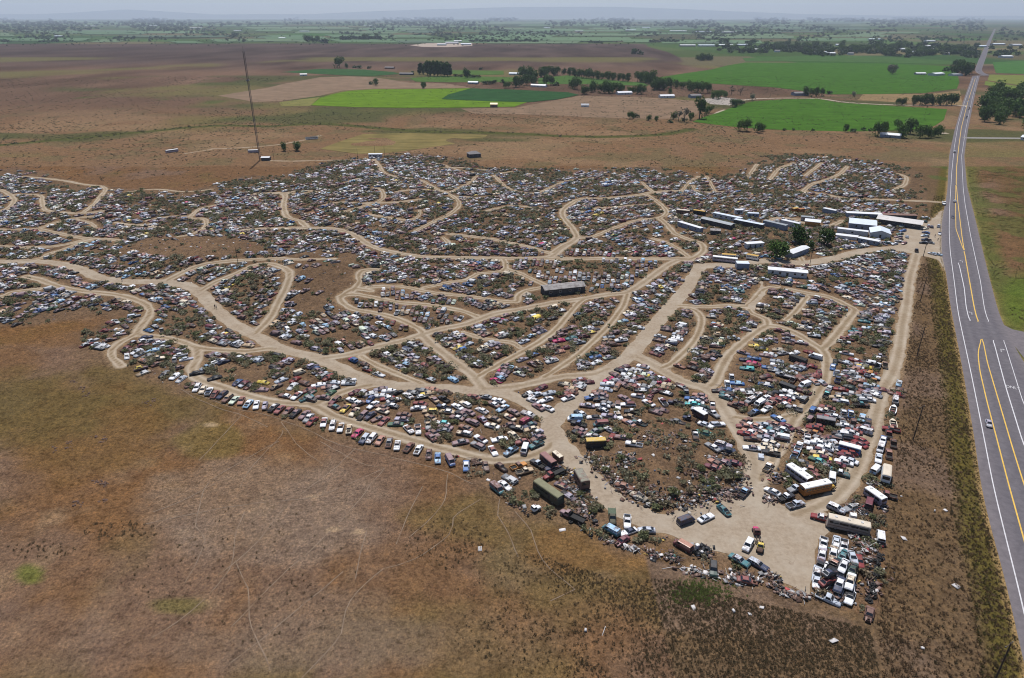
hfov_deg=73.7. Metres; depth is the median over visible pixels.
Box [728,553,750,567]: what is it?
sedan
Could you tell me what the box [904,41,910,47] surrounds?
tree
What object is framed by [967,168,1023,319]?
meadow grass
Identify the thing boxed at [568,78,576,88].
tree
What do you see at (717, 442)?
station wagon
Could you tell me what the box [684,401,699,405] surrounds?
sedan
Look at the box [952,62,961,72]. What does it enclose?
tree
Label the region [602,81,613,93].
tree
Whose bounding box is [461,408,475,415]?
sedan
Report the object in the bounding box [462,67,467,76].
tree
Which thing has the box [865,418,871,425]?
sedan
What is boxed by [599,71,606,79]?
tree
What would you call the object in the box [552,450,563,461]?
cargo body
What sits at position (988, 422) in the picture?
rounded sedan
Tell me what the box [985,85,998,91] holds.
tree
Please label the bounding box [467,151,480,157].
house
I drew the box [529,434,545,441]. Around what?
sedan
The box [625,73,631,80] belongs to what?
tree
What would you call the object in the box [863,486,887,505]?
travel trailer
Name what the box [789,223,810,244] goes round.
tree
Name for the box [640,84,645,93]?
tree
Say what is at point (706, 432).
sedan
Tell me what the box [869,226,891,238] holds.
gabled building
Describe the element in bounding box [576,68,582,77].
tree
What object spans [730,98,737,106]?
tree
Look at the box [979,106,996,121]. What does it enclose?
tree
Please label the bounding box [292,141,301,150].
tree
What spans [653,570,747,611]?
green weeds
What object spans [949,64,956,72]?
tree
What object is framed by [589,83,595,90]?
tree
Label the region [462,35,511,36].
field
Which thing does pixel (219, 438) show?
path
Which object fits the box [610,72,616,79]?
tree
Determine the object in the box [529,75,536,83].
tree
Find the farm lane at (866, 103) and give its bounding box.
[745,98,966,105]
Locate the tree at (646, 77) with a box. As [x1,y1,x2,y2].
[642,72,651,82]
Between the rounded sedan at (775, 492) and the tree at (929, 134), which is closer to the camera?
the rounded sedan at (775, 492)
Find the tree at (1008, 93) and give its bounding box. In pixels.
[998,86,1016,98]
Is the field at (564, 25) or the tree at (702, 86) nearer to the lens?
the tree at (702, 86)
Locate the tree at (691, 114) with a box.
[688,112,693,119]
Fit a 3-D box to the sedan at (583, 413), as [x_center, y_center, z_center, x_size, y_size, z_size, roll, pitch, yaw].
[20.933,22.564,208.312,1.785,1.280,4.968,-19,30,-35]
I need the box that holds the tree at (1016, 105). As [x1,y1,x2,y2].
[1008,101,1023,116]
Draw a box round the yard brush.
[0,152,928,611]
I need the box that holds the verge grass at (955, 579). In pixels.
[875,262,1022,677]
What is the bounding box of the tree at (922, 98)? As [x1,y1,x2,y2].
[918,95,924,104]
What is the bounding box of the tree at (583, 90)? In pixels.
[581,84,586,93]
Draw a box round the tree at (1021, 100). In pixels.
[1016,97,1023,105]
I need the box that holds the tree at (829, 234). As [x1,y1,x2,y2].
[817,227,836,244]
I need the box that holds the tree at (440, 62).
[439,61,442,74]
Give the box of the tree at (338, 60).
[333,56,344,67]
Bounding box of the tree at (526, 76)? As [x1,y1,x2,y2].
[522,74,530,83]
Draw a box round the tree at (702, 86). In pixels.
[698,81,708,92]
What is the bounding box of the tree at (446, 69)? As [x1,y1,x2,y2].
[445,62,450,75]
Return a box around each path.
[146,468,383,523]
[152,512,244,637]
[153,483,214,511]
[181,389,267,426]
[184,441,278,582]
[188,391,472,483]
[199,415,240,459]
[218,454,348,574]
[231,468,384,626]
[231,571,342,662]
[235,560,270,669]
[240,430,282,486]
[281,422,331,469]
[301,569,382,677]
[320,441,382,467]
[355,530,366,578]
[383,499,480,568]
[396,486,422,543]
[409,474,447,536]
[497,499,518,556]
[515,511,574,589]
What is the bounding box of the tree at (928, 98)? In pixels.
[923,93,933,104]
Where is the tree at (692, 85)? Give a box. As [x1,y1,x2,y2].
[688,82,694,91]
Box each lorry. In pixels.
[523,504,540,516]
[542,466,566,480]
[559,509,585,523]
[608,507,616,524]
[752,526,762,543]
[756,541,764,553]
[775,371,792,377]
[839,418,845,424]
[880,463,891,483]
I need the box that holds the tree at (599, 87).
[597,83,603,92]
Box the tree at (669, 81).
[664,77,671,87]
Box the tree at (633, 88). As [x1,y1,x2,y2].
[629,86,635,92]
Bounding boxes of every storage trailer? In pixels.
[677,221,703,231]
[713,212,742,220]
[733,218,763,228]
[763,220,787,230]
[780,219,800,227]
[800,215,811,220]
[822,207,836,213]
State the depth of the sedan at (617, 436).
194.83 m
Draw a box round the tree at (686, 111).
[678,107,691,121]
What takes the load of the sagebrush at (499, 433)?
on the ground at (82, 611)
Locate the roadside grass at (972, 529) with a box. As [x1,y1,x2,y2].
[926,195,1022,677]
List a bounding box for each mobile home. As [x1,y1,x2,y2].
[368,153,382,157]
[768,266,807,278]
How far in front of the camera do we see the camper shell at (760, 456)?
186.93 m
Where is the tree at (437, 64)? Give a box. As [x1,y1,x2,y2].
[434,60,439,75]
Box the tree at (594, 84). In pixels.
[590,80,597,91]
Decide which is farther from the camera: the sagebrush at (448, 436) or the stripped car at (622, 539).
the sagebrush at (448, 436)
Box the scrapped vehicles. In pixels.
[0,153,911,606]
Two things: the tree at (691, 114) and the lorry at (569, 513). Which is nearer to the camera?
the lorry at (569, 513)
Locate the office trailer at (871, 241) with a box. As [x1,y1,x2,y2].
[858,236,880,245]
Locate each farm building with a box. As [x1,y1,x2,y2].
[399,72,413,74]
[468,81,478,83]
[490,103,497,106]
[531,84,546,86]
[616,91,631,94]
[658,94,674,97]
[679,44,695,46]
[688,94,701,97]
[697,44,714,46]
[791,92,808,95]
[879,132,901,138]
[914,72,925,74]
[928,72,944,75]
[948,73,962,75]
[998,55,1013,57]
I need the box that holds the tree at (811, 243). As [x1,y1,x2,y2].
[808,240,814,248]
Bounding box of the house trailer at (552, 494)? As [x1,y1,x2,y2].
[533,477,564,505]
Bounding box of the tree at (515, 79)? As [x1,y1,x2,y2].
[511,75,520,86]
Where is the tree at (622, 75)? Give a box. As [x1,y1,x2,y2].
[620,73,626,80]
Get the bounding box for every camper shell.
[758,453,763,460]
[849,512,856,518]
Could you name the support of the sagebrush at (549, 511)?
on the ground at (82, 611)
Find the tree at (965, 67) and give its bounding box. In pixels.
[957,60,971,75]
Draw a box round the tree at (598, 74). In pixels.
[595,70,600,79]
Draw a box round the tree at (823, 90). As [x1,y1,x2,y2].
[819,88,825,95]
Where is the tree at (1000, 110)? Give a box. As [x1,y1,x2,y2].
[994,106,1006,114]
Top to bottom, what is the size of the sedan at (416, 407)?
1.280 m
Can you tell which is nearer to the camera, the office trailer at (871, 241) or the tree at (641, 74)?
the office trailer at (871, 241)
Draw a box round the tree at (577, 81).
[571,78,581,88]
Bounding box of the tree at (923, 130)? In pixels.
[915,125,928,137]
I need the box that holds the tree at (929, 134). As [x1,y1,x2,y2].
[926,124,935,137]
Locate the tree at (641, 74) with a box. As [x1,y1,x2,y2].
[639,72,643,82]
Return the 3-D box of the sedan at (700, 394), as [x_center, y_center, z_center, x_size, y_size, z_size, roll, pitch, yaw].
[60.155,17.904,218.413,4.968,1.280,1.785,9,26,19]
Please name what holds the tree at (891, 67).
on the field at (759, 73)
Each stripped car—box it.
[172,365,184,370]
[478,394,491,399]
[501,422,515,427]
[614,534,630,546]
[646,393,653,399]
[736,575,757,586]
[863,605,874,623]
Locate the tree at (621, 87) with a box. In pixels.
[618,84,624,90]
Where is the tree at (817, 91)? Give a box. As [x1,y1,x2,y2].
[815,87,820,96]
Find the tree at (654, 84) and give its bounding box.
[650,80,657,90]
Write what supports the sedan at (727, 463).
on the ground at (82, 611)
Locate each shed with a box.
[540,281,585,295]
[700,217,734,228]
[710,228,720,234]
[785,245,809,257]
[805,218,820,226]
[848,218,876,229]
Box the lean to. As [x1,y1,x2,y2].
[882,213,917,219]
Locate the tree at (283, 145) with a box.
[280,141,285,150]
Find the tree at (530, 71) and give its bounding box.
[527,67,536,75]
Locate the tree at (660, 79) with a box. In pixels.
[655,76,664,90]
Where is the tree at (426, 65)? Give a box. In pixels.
[423,60,428,74]
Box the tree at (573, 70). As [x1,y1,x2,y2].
[571,67,577,76]
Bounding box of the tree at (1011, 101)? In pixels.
[1000,98,1017,107]
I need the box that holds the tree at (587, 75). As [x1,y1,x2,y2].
[584,68,592,77]
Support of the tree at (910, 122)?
on the ground at (82, 611)
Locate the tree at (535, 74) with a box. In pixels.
[532,69,537,80]
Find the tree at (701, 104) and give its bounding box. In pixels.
[694,95,706,118]
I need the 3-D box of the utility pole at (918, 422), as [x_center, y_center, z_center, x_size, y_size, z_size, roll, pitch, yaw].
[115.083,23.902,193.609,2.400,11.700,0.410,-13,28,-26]
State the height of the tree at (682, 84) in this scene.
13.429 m
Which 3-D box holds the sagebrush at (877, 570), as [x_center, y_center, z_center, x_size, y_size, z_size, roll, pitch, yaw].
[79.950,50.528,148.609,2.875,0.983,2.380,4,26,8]
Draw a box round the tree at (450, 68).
[447,63,452,74]
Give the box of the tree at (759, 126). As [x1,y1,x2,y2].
[754,122,763,131]
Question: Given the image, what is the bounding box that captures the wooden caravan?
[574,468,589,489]
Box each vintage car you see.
[261,401,268,409]
[425,449,431,459]
[477,415,487,423]
[482,461,489,471]
[509,425,523,431]
[515,438,529,445]
[631,393,644,398]
[718,394,732,400]
[787,392,801,398]
[810,440,826,444]
[817,444,834,452]
[830,439,838,448]
[837,452,854,458]
[840,449,858,456]
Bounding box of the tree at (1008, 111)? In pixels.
[993,105,1010,119]
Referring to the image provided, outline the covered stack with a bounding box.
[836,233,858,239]
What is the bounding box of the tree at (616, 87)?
[614,82,623,91]
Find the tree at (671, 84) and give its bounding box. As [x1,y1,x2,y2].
[668,77,674,87]
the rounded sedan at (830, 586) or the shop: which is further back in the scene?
the shop
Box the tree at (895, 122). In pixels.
[893,119,902,128]
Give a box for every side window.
[787,467,805,481]
[830,521,868,530]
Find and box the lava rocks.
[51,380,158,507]
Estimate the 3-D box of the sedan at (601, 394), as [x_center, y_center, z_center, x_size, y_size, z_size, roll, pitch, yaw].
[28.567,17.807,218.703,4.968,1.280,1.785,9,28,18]
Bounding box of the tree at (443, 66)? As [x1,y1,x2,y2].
[441,62,445,75]
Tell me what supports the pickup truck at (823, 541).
on the ground at (82, 611)
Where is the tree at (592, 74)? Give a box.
[589,70,597,78]
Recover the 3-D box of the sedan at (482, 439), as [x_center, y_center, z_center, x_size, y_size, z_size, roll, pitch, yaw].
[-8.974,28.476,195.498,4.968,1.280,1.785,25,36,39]
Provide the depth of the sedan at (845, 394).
218.09 m
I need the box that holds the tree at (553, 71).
[551,66,556,75]
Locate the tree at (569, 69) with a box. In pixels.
[567,67,571,75]
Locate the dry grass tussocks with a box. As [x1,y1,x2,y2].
[8,507,880,677]
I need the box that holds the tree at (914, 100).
[911,95,920,104]
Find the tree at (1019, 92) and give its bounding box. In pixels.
[1010,89,1023,100]
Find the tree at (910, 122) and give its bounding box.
[904,118,918,133]
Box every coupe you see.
[370,415,384,422]
[393,440,400,450]
[620,527,637,535]
[697,513,714,522]
[843,591,855,605]
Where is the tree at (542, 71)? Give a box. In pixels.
[538,66,545,77]
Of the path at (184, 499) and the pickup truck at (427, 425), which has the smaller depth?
the path at (184, 499)
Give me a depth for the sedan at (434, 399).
214.69 m
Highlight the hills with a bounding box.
[0,7,1023,18]
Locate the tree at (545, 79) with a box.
[542,74,550,83]
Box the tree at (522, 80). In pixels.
[516,76,524,85]
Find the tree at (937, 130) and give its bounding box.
[931,125,943,135]
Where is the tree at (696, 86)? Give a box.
[694,80,703,92]
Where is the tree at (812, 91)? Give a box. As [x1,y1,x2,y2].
[810,88,815,96]
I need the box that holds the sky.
[0,0,1023,15]
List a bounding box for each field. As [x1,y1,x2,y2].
[0,33,14,35]
[0,38,89,40]
[18,30,78,30]
[31,32,76,33]
[53,30,124,31]
[71,31,131,32]
[84,33,144,33]
[92,39,129,41]
[123,35,228,36]
[132,31,203,32]
[138,23,219,23]
[170,41,202,42]
[176,21,278,21]
[187,25,283,25]
[211,39,265,41]
[219,76,469,101]
[222,22,264,22]
[222,39,296,40]
[246,27,354,28]
[255,29,293,30]
[264,37,328,39]
[266,35,303,36]
[274,40,306,41]
[279,97,319,105]
[287,69,398,75]
[295,31,341,32]
[312,88,526,107]
[321,133,486,153]
[330,39,372,41]
[336,31,375,32]
[338,32,398,33]
[346,35,431,37]
[358,28,407,29]
[360,28,426,29]
[367,30,400,31]
[372,39,439,42]
[389,26,493,26]
[393,40,433,42]
[394,35,431,36]
[400,30,433,32]
[411,76,530,81]
[412,43,471,46]
[440,40,518,42]
[442,88,577,101]
[452,70,503,74]
[456,23,528,23]
[458,37,547,39]
[462,31,565,31]
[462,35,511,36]
[463,96,698,118]
[465,22,558,22]
[488,41,579,42]
[491,32,541,34]
[500,28,535,28]
[509,29,583,29]
[509,34,558,36]
[519,24,618,25]
[520,32,573,32]
[526,30,625,30]
[538,75,647,85]
[546,37,632,40]
[555,34,653,35]
[557,33,617,33]
[588,28,617,29]
[618,28,653,29]
[620,26,687,26]
[623,39,651,41]
[625,21,696,21]
[627,29,657,30]
[631,33,690,33]
[654,28,700,28]
[662,40,761,42]
[662,62,958,94]
[691,24,767,25]
[694,99,946,130]
[695,41,733,43]
[704,36,793,37]
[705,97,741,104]
[707,34,787,35]
[714,26,780,26]
[724,30,823,31]
[743,56,951,63]
[756,23,859,23]
[769,21,843,21]
[771,28,867,28]
[800,38,881,40]
[819,22,863,22]
[824,35,891,36]
[848,32,887,34]
[849,24,886,25]
[858,91,961,104]
[888,32,918,32]
[984,81,1016,88]
[988,75,1023,84]
[993,61,1023,73]
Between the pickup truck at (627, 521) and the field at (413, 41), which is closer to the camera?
the pickup truck at (627, 521)
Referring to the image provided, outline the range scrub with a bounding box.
[0,76,943,185]
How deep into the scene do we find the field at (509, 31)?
5275.05 m
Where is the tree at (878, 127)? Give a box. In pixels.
[872,120,886,136]
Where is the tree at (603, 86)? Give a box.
[600,82,609,93]
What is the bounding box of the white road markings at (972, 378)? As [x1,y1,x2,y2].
[949,72,1023,612]
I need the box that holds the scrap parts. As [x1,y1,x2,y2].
[0,154,960,649]
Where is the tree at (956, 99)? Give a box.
[948,93,960,104]
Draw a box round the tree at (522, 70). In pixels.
[518,65,527,74]
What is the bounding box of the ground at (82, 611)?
[0,19,1023,677]
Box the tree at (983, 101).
[974,93,996,105]
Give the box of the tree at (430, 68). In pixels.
[428,61,431,75]
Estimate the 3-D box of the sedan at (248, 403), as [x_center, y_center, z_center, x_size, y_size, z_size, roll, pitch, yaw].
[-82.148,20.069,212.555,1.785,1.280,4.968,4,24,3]
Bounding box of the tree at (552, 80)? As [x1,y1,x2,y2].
[548,75,554,85]
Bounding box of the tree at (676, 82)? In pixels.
[674,80,678,87]
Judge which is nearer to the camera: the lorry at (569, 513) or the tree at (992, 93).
the lorry at (569, 513)
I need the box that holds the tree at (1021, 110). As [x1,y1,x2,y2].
[1014,107,1023,117]
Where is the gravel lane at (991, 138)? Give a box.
[963,137,1020,138]
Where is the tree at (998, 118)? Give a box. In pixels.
[994,111,1006,124]
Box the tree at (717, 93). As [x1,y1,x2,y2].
[714,90,720,98]
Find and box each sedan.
[198,385,207,393]
[209,390,219,397]
[228,396,239,404]
[237,396,245,404]
[242,399,253,407]
[253,400,259,409]
[267,403,280,411]
[273,405,285,413]
[278,393,292,398]
[282,406,294,414]
[288,408,301,417]
[290,391,302,399]
[298,410,310,419]
[299,394,314,401]
[302,413,314,422]
[305,416,318,425]
[306,396,317,401]
[315,394,330,399]
[320,417,327,427]
[327,403,341,409]
[336,423,344,432]
[339,404,350,412]
[345,397,358,403]
[345,424,352,433]
[348,407,359,416]
[351,400,365,407]
[351,428,363,437]
[363,411,376,419]
[366,395,374,403]
[366,401,379,408]
[374,404,389,409]
[374,435,385,445]
[375,407,389,414]
[377,416,390,425]
[380,395,394,400]
[384,403,398,408]
[385,437,392,447]
[386,397,401,402]
[387,421,403,426]
[394,416,408,422]
[396,411,411,417]
[402,392,413,398]
[402,442,414,452]
[403,424,414,433]
[410,405,426,410]
[412,401,427,405]
[413,444,423,454]
[423,413,437,420]
[424,432,436,441]
[428,395,439,402]
[428,429,439,436]
[434,452,440,463]
[436,420,450,424]
[436,428,450,432]
[437,424,453,429]
[439,409,454,414]
[449,414,464,420]
[451,403,463,410]
[452,438,469,445]
[455,410,468,417]
[458,424,473,430]
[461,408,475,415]
[463,460,469,471]
[467,393,480,399]
[473,434,487,443]
[475,407,488,414]
[484,422,500,428]
[486,415,501,422]
[488,400,500,407]
[488,445,497,456]
[491,397,505,403]
[491,436,507,442]
[495,404,509,412]
[498,480,511,490]
[503,413,516,421]
[507,408,520,415]
[507,430,520,439]
[522,421,537,427]
[524,425,539,432]
[526,397,540,403]
[528,391,542,397]
[529,428,543,437]
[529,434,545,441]
[531,403,544,410]
[540,396,553,402]
[542,404,554,411]
[544,464,560,470]
[560,394,574,401]
[571,429,585,438]
[573,409,586,417]
[573,426,587,434]
[579,402,594,408]
[585,433,602,436]
[586,414,602,419]
[588,427,604,432]
[593,392,608,397]
[593,397,608,401]
[595,403,610,408]
[596,407,609,412]
[600,400,614,407]
[601,413,616,418]
[604,426,616,432]
[606,433,615,441]
[614,411,622,419]
[614,434,631,440]
[617,394,630,401]
[621,418,636,426]
[637,526,655,533]
[641,399,655,406]
[684,396,699,400]
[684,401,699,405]
[688,399,704,403]
[692,392,707,397]
[694,404,709,408]
[695,395,708,402]
[696,429,712,435]
[697,421,714,428]
[704,442,721,452]
[704,463,720,470]
[707,458,724,467]
[714,457,731,466]
[716,504,731,516]
[718,446,735,453]
[725,459,742,466]
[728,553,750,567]
[732,401,747,406]
[735,423,752,428]
[737,430,754,435]
[739,417,752,422]
[741,428,757,435]
[742,445,760,451]
[743,436,761,442]
[747,409,760,415]
[747,421,763,429]
[752,428,767,434]
[754,442,771,445]
[756,422,772,427]
[757,434,773,439]
[759,394,771,399]
[759,446,777,451]
[761,405,772,412]
[762,429,776,434]
[762,438,780,447]
[763,487,780,496]
[764,399,777,405]
[766,420,782,425]
[766,426,783,432]
[769,397,786,402]
[770,414,786,422]
[773,425,789,432]
[776,395,791,402]
[776,401,791,407]
[779,394,794,399]
[780,422,795,430]
[791,458,808,464]
[795,426,809,434]
[803,465,818,472]
[805,425,823,431]
[806,428,822,434]
[807,446,824,450]
[807,455,826,462]
[808,423,825,429]
[809,449,828,455]
[811,470,820,479]
[811,565,821,580]
[812,434,829,441]
[812,575,820,587]
[813,437,831,445]
[813,454,831,460]
[815,461,832,469]
[817,548,826,559]
[818,576,836,587]
[819,404,835,410]
[820,567,838,578]
[820,583,834,590]
[822,561,829,570]
[825,413,841,418]
[827,460,845,468]
[828,545,837,560]
[829,395,844,398]
[831,535,839,544]
[832,541,839,555]
[833,575,845,593]
[834,458,853,466]
[835,392,851,396]
[836,423,853,427]
[836,570,846,577]
[837,549,847,559]
[837,558,849,573]
[839,456,859,464]
[841,428,859,435]
[842,503,860,512]
[845,427,862,434]
[845,583,856,594]
[847,550,858,563]
[847,562,858,573]
[850,439,868,448]
[853,435,869,444]
[856,424,873,430]
[856,554,864,568]
[859,413,865,422]
[860,396,875,402]
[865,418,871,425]
[874,453,882,463]
[880,435,886,444]
[985,419,992,427]
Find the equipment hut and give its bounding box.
[261,156,270,160]
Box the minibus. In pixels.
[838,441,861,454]
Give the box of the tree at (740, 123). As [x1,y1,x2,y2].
[735,119,745,130]
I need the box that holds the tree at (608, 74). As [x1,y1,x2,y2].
[605,71,610,79]
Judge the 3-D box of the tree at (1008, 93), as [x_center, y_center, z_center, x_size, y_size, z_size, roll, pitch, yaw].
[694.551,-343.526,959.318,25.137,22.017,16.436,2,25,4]
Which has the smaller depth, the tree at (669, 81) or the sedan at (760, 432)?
the sedan at (760, 432)
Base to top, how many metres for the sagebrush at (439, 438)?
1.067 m
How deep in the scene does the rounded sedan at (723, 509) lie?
166.69 m
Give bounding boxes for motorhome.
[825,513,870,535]
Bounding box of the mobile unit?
[845,211,882,217]
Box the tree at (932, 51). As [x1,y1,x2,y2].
[927,49,935,54]
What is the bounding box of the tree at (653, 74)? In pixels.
[650,69,657,78]
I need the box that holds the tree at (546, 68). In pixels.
[542,66,548,75]
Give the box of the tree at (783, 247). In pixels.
[766,240,790,258]
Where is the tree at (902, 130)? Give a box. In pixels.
[897,122,909,137]
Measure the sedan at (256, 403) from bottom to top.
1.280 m
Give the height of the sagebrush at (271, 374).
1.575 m
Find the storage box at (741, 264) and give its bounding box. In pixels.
[735,261,749,269]
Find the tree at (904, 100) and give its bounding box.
[899,97,908,104]
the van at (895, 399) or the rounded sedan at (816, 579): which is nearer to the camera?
the rounded sedan at (816, 579)
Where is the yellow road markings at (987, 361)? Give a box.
[955,80,1023,539]
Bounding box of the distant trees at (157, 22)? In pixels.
[0,16,1023,132]
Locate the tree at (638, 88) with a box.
[634,83,642,93]
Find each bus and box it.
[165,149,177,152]
[305,136,317,139]
[539,451,556,466]
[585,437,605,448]
[676,209,689,213]
[693,209,705,214]
[712,255,737,262]
[722,253,735,256]
[746,253,758,260]
[797,208,804,211]
[798,478,835,495]
[816,415,835,426]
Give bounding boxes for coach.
[785,462,813,482]
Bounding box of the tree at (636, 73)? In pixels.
[634,71,640,81]
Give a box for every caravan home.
[734,209,743,213]
[744,241,763,248]
[747,212,758,216]
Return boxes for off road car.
[709,560,717,577]
[742,536,754,552]
[744,395,756,404]
[751,391,762,397]
[799,395,808,402]
[805,414,814,422]
[808,405,817,413]
[826,501,845,514]
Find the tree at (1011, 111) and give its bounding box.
[1006,106,1014,115]
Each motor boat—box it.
[889,404,896,414]
[890,418,897,427]
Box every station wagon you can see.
[192,383,201,391]
[215,390,228,399]
[221,393,233,402]
[328,395,341,403]
[328,420,335,430]
[356,410,368,419]
[358,432,369,443]
[365,432,377,443]
[422,408,437,413]
[455,430,472,436]
[458,400,471,407]
[464,418,479,425]
[470,441,485,449]
[615,400,620,409]
[621,401,635,406]
[709,421,725,426]
[714,439,732,447]
[746,556,769,572]
[823,435,840,441]
[826,434,843,440]
[831,430,849,434]
[832,398,849,404]
[835,433,853,439]
[852,397,868,402]
[855,393,872,397]
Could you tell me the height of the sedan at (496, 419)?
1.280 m
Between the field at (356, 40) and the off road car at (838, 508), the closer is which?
the off road car at (838, 508)
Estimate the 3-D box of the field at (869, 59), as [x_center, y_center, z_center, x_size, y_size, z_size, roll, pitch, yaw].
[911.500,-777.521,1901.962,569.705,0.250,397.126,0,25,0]
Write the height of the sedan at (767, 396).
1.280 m
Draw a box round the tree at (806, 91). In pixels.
[802,86,810,95]
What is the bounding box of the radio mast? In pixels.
[242,46,260,159]
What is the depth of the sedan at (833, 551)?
151.81 m
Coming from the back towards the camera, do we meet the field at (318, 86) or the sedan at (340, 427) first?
the field at (318, 86)
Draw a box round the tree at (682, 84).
[679,81,686,88]
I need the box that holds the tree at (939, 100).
[935,94,945,105]
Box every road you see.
[941,29,1023,659]
[1004,325,1023,356]
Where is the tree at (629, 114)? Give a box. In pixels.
[627,111,632,117]
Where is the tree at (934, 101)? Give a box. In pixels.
[929,95,938,104]
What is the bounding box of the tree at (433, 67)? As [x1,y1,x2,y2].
[431,60,435,74]
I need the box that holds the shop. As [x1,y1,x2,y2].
[876,214,923,228]
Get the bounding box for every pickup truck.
[152,355,164,359]
[172,356,177,362]
[204,387,213,395]
[415,424,420,434]
[425,420,430,429]
[436,403,451,408]
[437,395,450,402]
[503,446,518,455]
[509,461,527,470]
[515,466,533,475]
[529,439,544,448]
[529,458,546,469]
[570,420,586,427]
[584,393,599,400]
[623,514,630,528]
[624,408,639,413]
[625,440,642,447]
[632,419,647,426]
[652,375,665,380]
[658,397,668,406]
[667,399,683,404]
[682,415,697,422]
[683,388,688,396]
[691,430,698,440]
[706,409,720,417]
[709,401,715,409]
[724,380,730,386]
[727,402,742,408]
[729,373,734,380]
[737,486,751,498]
[761,448,780,456]
[762,461,774,472]
[772,389,787,394]
[776,492,795,501]
[785,404,802,411]
[785,499,805,509]
[786,483,800,493]
[788,376,796,383]
[789,449,800,458]
[794,441,803,450]
[803,433,810,444]
[810,512,826,520]
[815,557,825,567]
[816,407,834,412]
[818,535,827,548]
[822,390,830,398]
[826,557,840,568]
[830,468,849,477]
[834,376,840,383]
[840,409,847,417]
[840,537,848,551]
[844,572,856,590]
[847,409,854,417]
[850,418,856,427]
[852,401,869,407]
[864,373,880,379]
[879,490,897,499]
[882,361,887,368]
[882,425,900,432]
[885,429,892,438]
[885,448,892,459]
[890,438,897,448]
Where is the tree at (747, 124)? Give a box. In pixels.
[742,118,752,129]
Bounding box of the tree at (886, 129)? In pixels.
[882,122,888,132]
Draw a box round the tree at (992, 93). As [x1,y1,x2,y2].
[987,90,999,97]
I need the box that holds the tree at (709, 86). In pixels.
[704,82,712,92]
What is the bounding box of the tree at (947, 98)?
[942,92,954,104]
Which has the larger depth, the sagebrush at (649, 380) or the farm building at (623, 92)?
the farm building at (623, 92)
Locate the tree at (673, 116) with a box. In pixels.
[670,111,677,119]
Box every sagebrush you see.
[220,373,233,380]
[227,356,238,360]
[238,359,249,367]
[251,382,262,386]
[268,371,284,376]
[284,370,291,377]
[292,385,302,390]
[294,358,308,366]
[395,393,410,402]
[429,420,438,425]
[429,423,443,428]
[432,435,443,441]
[433,409,448,418]
[439,431,453,439]
[456,394,471,401]
[466,467,485,477]
[493,427,504,435]
[498,427,510,432]
[498,438,513,446]
[501,487,515,498]
[505,492,518,503]
[521,490,532,499]
[522,429,535,437]
[531,491,539,497]
[533,468,546,475]
[534,346,545,352]
[543,504,554,512]
[545,509,556,517]
[566,501,581,509]
[570,434,577,439]
[576,490,585,495]
[581,524,592,531]
[587,498,596,511]
[587,528,603,536]
[590,506,597,512]
[591,460,600,468]
[596,503,604,509]
[600,455,610,464]
[600,528,609,539]
[601,465,610,471]
[605,436,614,446]
[609,418,619,427]
[612,426,620,431]
[616,469,631,482]
[617,453,625,459]
[621,470,640,481]
[630,459,645,467]
[632,536,641,542]
[633,406,645,415]
[634,481,645,492]
[636,467,649,479]
[638,529,648,538]
[638,529,661,543]
[646,375,660,383]
[651,503,662,508]
[654,437,670,444]
[659,494,670,506]
[661,418,678,425]
[667,485,680,495]
[674,403,691,409]
[676,458,690,468]
[677,452,694,462]
[683,479,695,492]
[690,375,699,379]
[696,359,708,364]
[697,463,705,471]
[698,433,715,440]
[701,552,710,562]
[702,426,718,439]
[707,483,721,492]
[708,476,715,483]
[714,429,728,440]
[716,464,726,474]
[722,466,746,475]
[723,471,734,478]
[731,451,746,458]
[734,472,742,477]
[736,455,751,464]
[748,373,758,380]
[775,362,789,369]
[782,480,796,486]
[786,477,793,482]
[789,458,800,465]
[793,456,808,467]
[800,386,814,393]
[802,411,815,421]
[811,467,829,479]
[813,461,823,466]
[813,587,834,597]
[818,464,828,469]
[824,425,839,430]
[828,460,848,472]
[843,395,857,401]
[849,414,868,421]
[853,536,865,547]
[856,566,873,577]
[859,515,874,524]
[861,473,874,483]
[862,474,879,480]
[862,535,878,548]
[865,378,876,385]
[869,513,876,518]
[872,520,887,527]
[873,566,886,574]
[876,514,886,522]
[878,480,894,488]
[885,410,899,420]
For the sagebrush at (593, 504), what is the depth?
168.26 m
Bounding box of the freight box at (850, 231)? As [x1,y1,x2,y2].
[837,227,868,235]
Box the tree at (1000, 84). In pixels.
[994,80,1006,92]
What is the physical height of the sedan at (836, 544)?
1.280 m
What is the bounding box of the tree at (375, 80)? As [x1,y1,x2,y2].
[372,78,379,85]
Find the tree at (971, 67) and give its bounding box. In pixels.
[960,62,974,75]
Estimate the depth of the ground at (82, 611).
201.04 m
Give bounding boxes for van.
[445,453,455,466]
[489,480,503,494]
[519,416,532,425]
[520,442,528,455]
[567,414,582,421]
[593,419,608,427]
[601,523,620,536]
[673,538,693,552]
[676,513,695,525]
[692,407,707,419]
[753,398,765,407]
[772,432,789,441]
[779,381,796,390]
[788,354,807,363]
[798,379,811,387]
[808,352,822,359]
[828,471,835,484]
[856,425,873,434]
[864,496,873,509]
[869,463,881,474]
[875,529,885,544]
[876,440,885,452]
[892,395,898,404]
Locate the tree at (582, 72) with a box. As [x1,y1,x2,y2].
[579,68,587,77]
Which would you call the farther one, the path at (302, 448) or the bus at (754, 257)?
the bus at (754, 257)
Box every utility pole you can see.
[913,405,924,439]
[917,326,926,354]
[995,641,1012,677]
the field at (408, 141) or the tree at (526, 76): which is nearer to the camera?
the field at (408, 141)
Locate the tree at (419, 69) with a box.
[417,63,421,74]
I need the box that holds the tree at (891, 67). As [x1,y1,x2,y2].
[887,64,898,73]
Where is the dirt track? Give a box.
[0,135,944,593]

